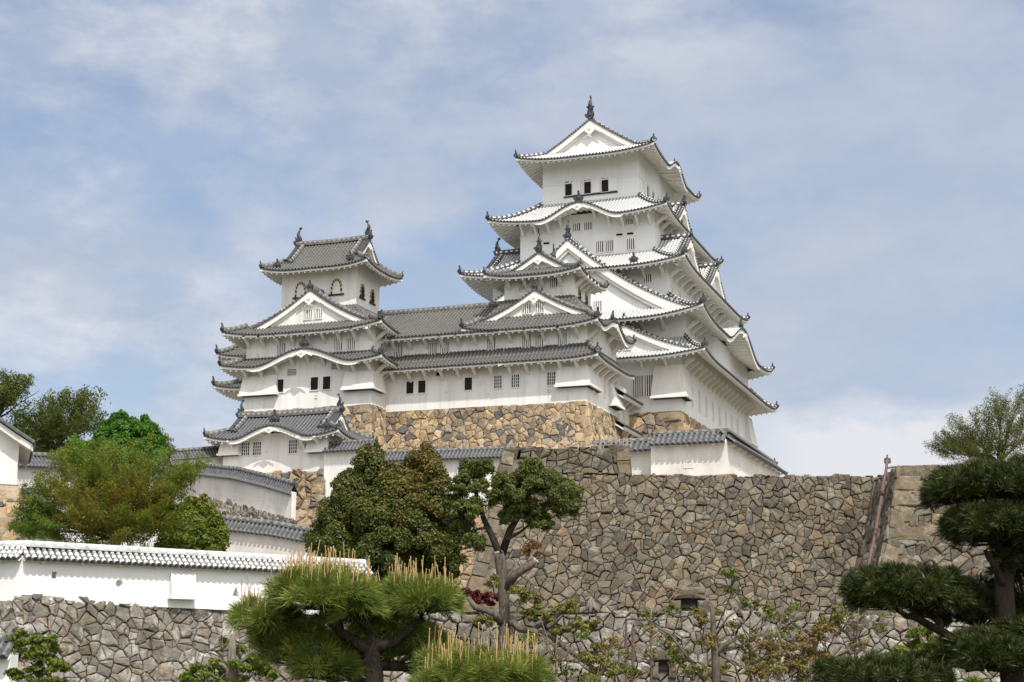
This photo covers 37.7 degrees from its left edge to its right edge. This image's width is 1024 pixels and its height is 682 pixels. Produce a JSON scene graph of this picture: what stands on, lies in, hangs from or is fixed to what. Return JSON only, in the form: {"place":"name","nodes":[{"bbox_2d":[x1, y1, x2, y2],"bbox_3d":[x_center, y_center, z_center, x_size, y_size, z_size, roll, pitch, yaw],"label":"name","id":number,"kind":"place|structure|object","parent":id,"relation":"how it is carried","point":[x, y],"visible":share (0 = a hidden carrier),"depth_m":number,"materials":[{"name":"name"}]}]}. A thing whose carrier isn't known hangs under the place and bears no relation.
{"place":"outdoors","nodes":[
{"label":"outdoors","id":0,"kind":"place"},
{"bbox_2d":[22,506,462,609],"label":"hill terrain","id":1,"kind":"structure","parent":0,"point":[46,539],"depth_m":86.12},
{"bbox_2d":[0,485,24,540],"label":"stone footing","id":2,"kind":"object","parent":1,"relation":"on","point":[9,494],"visible":0.72,"depth_m":84.55,"materials":[{"name":"stone"}]},
{"bbox_2d":[0,417,35,485],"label":"white house","id":3,"kind":"structure","parent":2,"relation":"on","point":[17,446],"depth_m":86.57,"materials":[{"name":"paint"}]},
{"bbox_2d":[0,368,39,417],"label":"bare tipped tree","id":4,"kind":"object","parent":1,"relation":"on","point":[10,393],"visible":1,"depth_m":101.10,"materials":[{"name":"green plant"}]},
{"bbox_2d":[2,384,110,452],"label":"tall tree","id":5,"kind":"object","parent":1,"relation":"on","point":[60,425],"visible":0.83,"depth_m":111.84,"materials":[{"name":"green plant"}]},
{"bbox_2d":[16,452,164,491],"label":"plaster wall","id":6,"kind":"structure","parent":1,"relation":"on","point":[35,463],"depth_m":98.02,"materials":[{"name":"paint"}]},
{"bbox_2d":[20,488,160,546],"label":"plaster wall","id":7,"kind":"structure","parent":1,"relation":"on","point":[125,544],"depth_m":90.57,"materials":[{"name":"paint"}]},
{"bbox_2d":[6,433,214,547],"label":"maple tree","id":8,"kind":"object","parent":1,"relation":"on","point":[105,494],"visible":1,"depth_m":77.75,"materials":[{"name":"green plant"}]},
{"bbox_2d":[62,409,166,475],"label":"broadleaf tree","id":9,"kind":"object","parent":1,"relation":"on","point":[122,427],"visible":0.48,"depth_m":92.26,"materials":[{"name":"green plant"}]},
{"bbox_2d":[157,426,177,463],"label":"tall tree","id":10,"kind":"object","parent":1,"relation":"on","point":[167,441],"visible":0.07,"depth_m":118.57,"materials":[{"name":"green plant"}]},
{"bbox_2d":[153,493,231,551],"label":"round shrub","id":11,"kind":"object","parent":1,"relation":"on","point":[214,535],"visible":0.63,"depth_m":78.07,"materials":[{"name":"green plant"}]},
{"bbox_2d":[168,446,222,464],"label":"plaster wall","id":12,"kind":"structure","parent":1,"relation":"on","point":[210,451],"depth_m":138.07,"materials":[{"name":"tile"}]},
{"bbox_2d":[211,344,246,401],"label":"corridor building","id":13,"kind":"structure","parent":1,"relation":"on","point":[230,388],"depth_m":157.22,"materials":[{"name":"paint"}]},
{"bbox_2d":[166,462,299,519],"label":"plaster wall","id":14,"kind":"structure","parent":1,"relation":"on","point":[266,492],"depth_m":114.27,"materials":[{"name":"paint"}]},
{"bbox_2d":[193,494,296,524],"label":"rubble slope","id":15,"kind":"structure","parent":1,"relation":"on","point":[228,507],"depth_m":111.97,"materials":[{"name":"grey stone"}]},
{"bbox_2d":[210,515,316,556],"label":"plaster wall","id":16,"kind":"structure","parent":1,"relation":"on","point":[254,535],"depth_m":96.73,"materials":[{"name":"paint"}]},
{"bbox_2d":[268,469,325,527],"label":"stone rampart","id":17,"kind":"object","parent":1,"relation":"on","point":[310,487],"visible":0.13,"depth_m":133.71,"materials":[{"name":"stone"}]},
{"bbox_2d":[203,394,373,472],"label":"gate turret","id":18,"kind":"object","parent":17,"relation":"on","point":[284,441],"visible":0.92,"depth_m":136.96,"materials":[{"name":"paint"}]},
{"bbox_2d":[240,442,250,456],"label":"window","id":19,"kind":"structure","parent":18,"relation":"in","point":[245,446],"depth_m":137.69,"materials":[{"name":"paint"}]},
{"bbox_2d":[252,441,261,455],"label":"window","id":20,"kind":"structure","parent":18,"relation":"in","point":[256,445],"depth_m":137.25,"materials":[{"name":"paint"}]},
{"bbox_2d":[288,439,297,453],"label":"window","id":21,"kind":"structure","parent":18,"relation":"in","point":[292,443],"depth_m":136.02,"materials":[{"name":"paint"}]},
{"bbox_2d":[322,436,378,496],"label":"plaster wall","id":22,"kind":"structure","parent":17,"relation":"on","point":[338,455],"depth_m":133.76,"materials":[{"name":"paint"}]},
{"bbox_2d":[244,404,386,450],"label":"stone rampart","id":23,"kind":"object","parent":1,"relation":"on","point":[367,418],"visible":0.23,"depth_m":141.85,"materials":[{"name":"stone"}]},
{"bbox_2d":[217,220,403,411],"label":"northwest small keep","id":24,"kind":"structure","parent":23,"relation":"on","point":[316,340],"depth_m":146.02,"materials":[{"name":"paint"}]},
{"bbox_2d":[276,342,285,355],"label":"window","id":25,"kind":"structure","parent":24,"relation":"in","point":[282,348],"depth_m":146.36,"materials":[{"name":"paint"}]},
{"bbox_2d":[278,379,284,392],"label":"window","id":26,"kind":"structure","parent":24,"relation":"in","point":[281,382],"depth_m":145.55,"materials":[{"name":"paint"}]},
{"bbox_2d":[292,282,305,298],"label":"bell window","id":27,"kind":"structure","parent":24,"relation":"in","point":[300,288],"depth_m":149.86,"materials":[{"name":"white paint"}]},
{"bbox_2d":[303,309,312,320],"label":"window","id":28,"kind":"structure","parent":24,"relation":"in","point":[307,313],"depth_m":146.32,"materials":[{"name":"paint"}]},
{"bbox_2d":[310,376,318,390],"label":"window","id":29,"kind":"structure","parent":24,"relation":"in","point":[314,381],"depth_m":144.30,"materials":[{"name":"paint"}]},
{"bbox_2d":[313,308,322,319],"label":"window","id":30,"kind":"structure","parent":24,"relation":"in","point":[317,312],"depth_m":145.96,"materials":[{"name":"paint"}]},
{"bbox_2d":[322,375,331,389],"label":"window","id":31,"kind":"structure","parent":24,"relation":"in","point":[326,380],"depth_m":143.88,"materials":[{"name":"paint"}]},
{"bbox_2d":[328,278,343,295],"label":"bell window","id":32,"kind":"structure","parent":24,"relation":"in","point":[336,286],"depth_m":148.48,"materials":[{"name":"white paint"}]},
{"bbox_2d":[333,338,342,351],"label":"window","id":33,"kind":"structure","parent":24,"relation":"in","point":[337,346],"depth_m":144.23,"materials":[{"name":"paint"}]},
{"bbox_2d":[346,337,355,350],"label":"window","id":34,"kind":"structure","parent":24,"relation":"in","point":[350,343],"depth_m":143.77,"materials":[{"name":"paint"}]},
{"bbox_2d":[359,284,365,300],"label":"bell window","id":35,"kind":"structure","parent":24,"relation":"in","point":[362,289],"depth_m":148.92,"materials":[{"name":"black paint"}]},
{"bbox_2d":[369,289,375,305],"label":"bell window","id":36,"kind":"structure","parent":24,"relation":"in","point":[372,295],"depth_m":151.00,"materials":[{"name":"black paint"}]},
{"bbox_2d":[301,441,468,585],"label":"evergreen tree","id":37,"kind":"object","parent":1,"relation":"on","point":[361,512],"visible":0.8,"depth_m":80.56,"materials":[{"name":"green plant"}]},
{"bbox_2d":[374,504,487,587],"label":"stone rampart","id":38,"kind":"object","parent":1,"relation":"on","point":[465,573],"visible":0.03,"depth_m":128.79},
{"bbox_2d":[383,443,519,503],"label":"plaster wall","id":39,"kind":"structure","parent":38,"relation":"on","point":[450,458],"depth_m":132.21,"materials":[{"name":"paint"}]},
{"bbox_2d":[385,400,622,449],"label":"stone rampart","id":40,"kind":"object","parent":1,"relation":"on","point":[540,425],"visible":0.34,"depth_m":139.91,"materials":[{"name":"stone"}]},
{"bbox_2d":[377,301,503,411],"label":"corridor building","id":41,"kind":"structure","parent":40,"relation":"on","point":[440,357],"depth_m":143.53,"materials":[{"name":"paint"}]},
{"bbox_2d":[394,344,402,356],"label":"window","id":42,"kind":"structure","parent":41,"relation":"in","point":[399,352],"depth_m":145.39,"materials":[{"name":"paint"}]},
{"bbox_2d":[405,380,414,394],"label":"window","id":43,"kind":"structure","parent":41,"relation":"in","point":[409,386],"depth_m":144.23,"materials":[{"name":"paint"}]},
{"bbox_2d":[417,380,426,393],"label":"window","id":44,"kind":"structure","parent":41,"relation":"in","point":[421,387],"depth_m":143.84,"materials":[{"name":"paint"}]},
{"bbox_2d":[428,342,437,354],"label":"window","id":45,"kind":"structure","parent":41,"relation":"in","point":[432,345],"depth_m":144.23,"materials":[{"name":"paint"}]},
{"bbox_2d":[440,341,449,353],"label":"window","id":46,"kind":"structure","parent":41,"relation":"in","point":[447,343],"depth_m":143.77,"materials":[{"name":"paint"}]},
{"bbox_2d":[464,376,472,390],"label":"window","id":47,"kind":"structure","parent":41,"relation":"in","point":[468,381],"depth_m":142.17,"materials":[{"name":"paint"}]},
{"bbox_2d":[486,337,495,350],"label":"window","id":48,"kind":"structure","parent":41,"relation":"in","point":[489,346],"depth_m":142.17,"materials":[{"name":"paint"}]},
{"bbox_2d":[493,375,502,388],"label":"window","id":49,"kind":"structure","parent":41,"relation":"in","point":[497,379],"depth_m":141.16,"materials":[{"name":"paint"}]},
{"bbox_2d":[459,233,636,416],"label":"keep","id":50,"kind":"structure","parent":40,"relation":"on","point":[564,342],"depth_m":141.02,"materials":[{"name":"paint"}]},
{"bbox_2d":[511,373,519,387],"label":"window","id":51,"kind":"structure","parent":50,"relation":"in","point":[515,379],"depth_m":140.54,"materials":[{"name":"paint"}]},
{"bbox_2d":[519,280,527,290],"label":"window","id":52,"kind":"structure","parent":50,"relation":"in","point":[521,286],"depth_m":144.65,"materials":[{"name":"paint"}]},
{"bbox_2d":[521,335,531,347],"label":"window","id":53,"kind":"structure","parent":50,"relation":"in","point":[525,343],"depth_m":140.96,"materials":[{"name":"paint"}]},
{"bbox_2d":[523,302,530,314],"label":"window","id":54,"kind":"structure","parent":50,"relation":"in","point":[526,308],"depth_m":142.06,"materials":[{"name":"paint"}]},
{"bbox_2d":[534,334,543,346],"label":"window","id":55,"kind":"structure","parent":50,"relation":"in","point":[538,340],"depth_m":140.54,"materials":[{"name":"paint"}]},
{"bbox_2d":[536,301,543,313],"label":"window","id":56,"kind":"structure","parent":50,"relation":"in","point":[539,305],"depth_m":141.61,"materials":[{"name":"paint"}]},
{"bbox_2d":[547,371,555,385],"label":"window","id":57,"kind":"structure","parent":50,"relation":"in","point":[551,376],"depth_m":139.35,"materials":[{"name":"paint"}]},
{"bbox_2d":[549,277,557,288],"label":"window","id":58,"kind":"structure","parent":50,"relation":"in","point":[553,282],"depth_m":143.60,"materials":[{"name":"paint"}]},
{"bbox_2d":[557,332,567,345],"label":"window","id":59,"kind":"structure","parent":50,"relation":"in","point":[565,334],"depth_m":139.72,"materials":[{"name":"paint"}]},
{"bbox_2d":[592,437,650,474],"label":"yard wall","id":60,"kind":"structure","parent":1,"relation":"on","point":[640,449],"depth_m":99.20,"materials":[{"name":"paint"}]},
{"bbox_2d":[614,384,643,438],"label":"link corridor","id":61,"kind":"object","parent":1,"relation":"on","point":[627,399],"visible":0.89,"depth_m":149.07,"materials":[{"name":"paint"}]},
{"bbox_2d":[628,411,708,437],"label":"stone rampart","id":62,"kind":"object","parent":1,"relation":"on","point":[644,423],"visible":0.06,"depth_m":150.49,"materials":[{"name":"stone"}]},
{"bbox_2d":[457,96,778,447],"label":"keep","id":63,"kind":"structure","parent":62,"relation":"on","point":[611,209],"depth_m":161.84,"materials":[{"name":"white paint"}]},
{"bbox_2d":[564,180,580,195],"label":"window","id":64,"kind":"structure","parent":63,"relation":"in","point":[569,189],"depth_m":165.48,"materials":[{"name":"paint"}]},
{"bbox_2d":[572,222,580,231],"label":"window","id":65,"kind":"structure","parent":63,"relation":"in","point":[576,227],"depth_m":162.52,"materials":[{"name":"paint"}]},
{"bbox_2d":[584,221,591,230],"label":"window","id":66,"kind":"structure","parent":63,"relation":"in","point":[587,225],"depth_m":162.06,"materials":[{"name":"paint"}]},
{"bbox_2d":[583,178,599,193],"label":"window","id":67,"kind":"structure","parent":63,"relation":"in","point":[593,186],"depth_m":164.71,"materials":[{"name":"paint"}]},
{"bbox_2d":[594,300,601,311],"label":"window","id":68,"kind":"structure","parent":63,"relation":"in","point":[597,303],"depth_m":155.61,"materials":[{"name":"paint"}]},
{"bbox_2d":[596,240,603,252],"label":"window","id":69,"kind":"structure","parent":63,"relation":"in","point":[599,244],"depth_m":161.09,"materials":[{"name":"paint"}]},
{"bbox_2d":[601,176,616,192],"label":"window","id":70,"kind":"structure","parent":63,"relation":"in","point":[608,185],"depth_m":164.03,"materials":[{"name":"paint"}]},
{"bbox_2d":[605,239,613,251],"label":"window","id":71,"kind":"structure","parent":63,"relation":"in","point":[609,244],"depth_m":160.74,"materials":[{"name":"paint"}]},
{"bbox_2d":[626,238,634,249],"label":"window","id":72,"kind":"structure","parent":63,"relation":"in","point":[630,241],"depth_m":159.92,"materials":[{"name":"paint"}]},
{"bbox_2d":[632,375,643,397],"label":"window","id":73,"kind":"structure","parent":63,"relation":"in","point":[638,381],"depth_m":152.00,"materials":[{"name":"paint"}]},
{"bbox_2d":[644,181,648,196],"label":"window","id":74,"kind":"structure","parent":63,"relation":"in","point":[646,189],"depth_m":165.58,"materials":[{"name":"paint"}]},
{"bbox_2d":[644,273,651,282],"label":"window","id":75,"kind":"structure","parent":63,"relation":"in","point":[648,279],"depth_m":156.29,"materials":[{"name":"paint"}]},
{"bbox_2d":[644,374,652,396],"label":"window","id":76,"kind":"structure","parent":63,"relation":"in","point":[647,378],"depth_m":151.67,"materials":[{"name":"paint"}]},
{"bbox_2d":[698,391,700,411],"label":"window","id":77,"kind":"structure","parent":63,"relation":"in","point":[699,393],"depth_m":157.32,"materials":[{"name":"paint"}]},
{"bbox_2d":[694,473,735,476],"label":"stone footing","id":78,"kind":"object","parent":1,"relation":"on","point":[720,474],"visible":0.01,"depth_m":95.37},
{"bbox_2d":[649,428,787,476],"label":"yard wall","id":79,"kind":"structure","parent":78,"relation":"on","point":[701,452],"depth_m":96.82,"materials":[{"name":"paint"}]},
{"bbox_2d":[924,384,1023,463],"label":"feathery tree","id":80,"kind":"object","parent":1,"relation":"on","point":[968,444],"visible":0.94,"depth_m":92.42,"materials":[{"name":"green plant"}]},
{"bbox_2d":[461,588,497,615],"bbox_3d":[-1.318,10.679,61.093,1.836,1.325,1.300,-3,-13,14],"label":"crimson maple","id":81,"kind":"object","parent":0,"point":[475,594],"visible":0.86,"depth_m":61.07,"materials":[{"name":"brown plant"}]},
{"bbox_2d":[0,0,1023,476],"label":"sky","id":82,"kind":"structure","parent":0,"point":[856,166],"materials":[{"name":"blue"}]},
{"label":"ground","id":83,"kind":"structure","parent":0,"visible":0},
{"bbox_2d":[0,626,20,681],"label":"plaster wall","id":84,"kind":"structure","parent":83,"relation":"on","point":[8,659],"depth_m":48.91,"materials":[{"name":"paint"}]},
{"bbox_2d":[3,627,72,681],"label":"garden tree","id":85,"kind":"object","parent":83,"relation":"on","point":[36,641],"visible":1,"depth_m":38.96,"materials":[{"name":"green plant"}]},
{"bbox_2d":[0,594,347,681],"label":"stone wall","id":86,"kind":"structure","parent":83,"relation":"on","point":[101,641],"depth_m":62.98,"materials":[{"name":"stone"}]},
{"bbox_2d":[0,540,374,614],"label":"plaster wall","id":87,"kind":"structure","parent":86,"relation":"on","point":[166,577],"depth_m":64.26,"materials":[{"name":"paint"}]},
{"bbox_2d":[178,634,280,681],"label":"cut stump tree","id":88,"kind":"object","parent":83,"relation":"on","point":[231,668],"visible":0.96,"depth_m":33.26,"materials":[{"name":"green plant"}]},
{"bbox_2d":[223,539,560,681],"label":"garden pine","id":89,"kind":"object","parent":83,"relation":"on","point":[279,629],"visible":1,"depth_m":7.71,"materials":[{"name":"green plant"}]},
{"bbox_2d":[441,456,615,678],"bbox_3d":[0.466,7.102,44.459,5.225,7.454,1.815,0,-12,0],"label":"pruned tree","id":90,"kind":"object","parent":83,"relation":"on","point":[533,477],"visible":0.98,"depth_m":44.52,"materials":[{"name":"green plant"}]},
{"bbox_2d":[517,617,590,681],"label":"sapling","id":91,"kind":"object","parent":83,"relation":"on","point":[556,660],"visible":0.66,"depth_m":36.23,"materials":[{"name":"green plant"}]},
{"bbox_2d":[624,617,645,681],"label":"water pipe","id":92,"kind":"object","parent":83,"relation":"on","point":[632,639],"visible":0.72,"depth_m":59.81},
{"bbox_2d":[616,586,681,681],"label":"sapling","id":93,"kind":"object","parent":83,"relation":"on","point":[633,671],"visible":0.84,"depth_m":40.19,"materials":[{"name":"green plant"}]},
{"bbox_2d":[576,606,731,681],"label":"young maple","id":94,"kind":"object","parent":83,"relation":"on","point":[613,642],"visible":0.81,"depth_m":39.03,"materials":[{"name":"green plant"}]},
{"bbox_2d":[344,610,999,681],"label":"retaining wall","id":95,"kind":"structure","parent":83,"relation":"on","point":[684,629],"depth_m":65.05,"materials":[{"name":"grey stone"}]},
{"bbox_2d":[652,647,676,678],"bbox_3d":[6.527,13.864,64.504,1.046,1.363,0.664,0,-12,0],"label":"drain hole","id":96,"kind":"object","parent":95,"relation":"attached to","point":[662,658],"visible":0.58,"depth_m":64.26,"materials":[{"name":"grey stone"}]},
{"bbox_2d":[464,608,891,616],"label":"ledge grass","id":97,"kind":"structure","parent":95,"relation":"on","point":[538,612],"depth_m":65.59,"materials":[{"name":"green plant"}]},
{"bbox_2d":[847,465,1022,618],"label":"stone bastion","id":98,"kind":"object","parent":95,"relation":"on","point":[907,531],"visible":0.24,"depth_m":70.12,"materials":[{"name":"stone"}]},
{"bbox_2d":[867,455,895,564],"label":"drain pipe","id":99,"kind":"object","parent":98,"relation":"on","point":[887,460],"visible":0.94,"depth_m":71.06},
{"bbox_2d":[650,567,776,681],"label":"cut maple","id":100,"kind":"object","parent":83,"relation":"on","point":[716,651],"visible":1,"depth_m":35.25,"materials":[{"name":"green plant"}]},
{"bbox_2d":[717,606,785,681],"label":"sapling","id":101,"kind":"object","parent":83,"relation":"on","point":[749,657],"visible":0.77,"depth_m":38.15,"materials":[{"name":"green plant"}]},
{"bbox_2d":[751,581,814,681],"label":"sapling","id":102,"kind":"object","parent":83,"relation":"on","point":[789,627],"visible":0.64,"depth_m":41.20,"materials":[{"name":"brown plant"}]},
{"bbox_2d":[743,603,846,681],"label":"young maple","id":103,"kind":"object","parent":83,"relation":"on","point":[818,628],"visible":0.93,"depth_m":37.09,"materials":[{"name":"green plant"}]},
{"bbox_2d":[826,593,888,657],"bbox_3d":[9.117,8.289,39.140,1.739,3.764,1.143,0,-12,0],"label":"sapling","id":104,"kind":"object","parent":83,"relation":"on","point":[853,645],"visible":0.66,"depth_m":39.37,"materials":[{"name":"green plant"}]},
{"bbox_2d":[873,620,940,665],"bbox_3d":[8.745,7.521,33.116,1.955,2.702,1.625,0,-12,0],"label":"yellow maple","id":105,"kind":"object","parent":83,"relation":"on","point":[919,633],"visible":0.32,"depth_m":33.53,"materials":[{"name":"brown plant"}]},
{"bbox_2d":[808,450,1023,681],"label":"dark pine","id":106,"kind":"object","parent":83,"relation":"on","point":[939,596],"visible":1,"depth_m":9.19,"materials":[{"name":"green plant"}]},
{"bbox_2d":[953,674,985,681],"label":"bush","id":107,"kind":"object","parent":83,"relation":"on","point":[974,679],"visible":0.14,"depth_m":28.88,"materials":[{"name":"green plant"}]},
{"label":"ledge ground","id":108,"kind":"structure","parent":0,"visible":0},
{"bbox_2d":[581,597,602,612],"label":"tree stump","id":109,"kind":"object","parent":108,"relation":"on","point":[590,605],"visible":0.98,"depth_m":68.82,"materials":[{"name":"grey plant"}]},
{"bbox_2d":[461,444,882,615],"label":"stone wall","id":110,"kind":"structure","parent":108,"relation":"on","point":[654,538],"depth_m":75.13,"materials":[{"name":"stone"}]},
{"bbox_2d":[544,436,630,448],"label":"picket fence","id":111,"kind":"object","parent":110,"relation":"on","point":[585,442],"visible":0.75,"depth_m":79.66,"materials":[{"name":"paint"}]},
{"bbox_2d":[670,587,709,613],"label":"drain hole","id":112,"kind":"object","parent":110,"relation":"in","point":[689,597],"visible":0.72,"depth_m":72.47,"materials":[{"name":"grey stone"}]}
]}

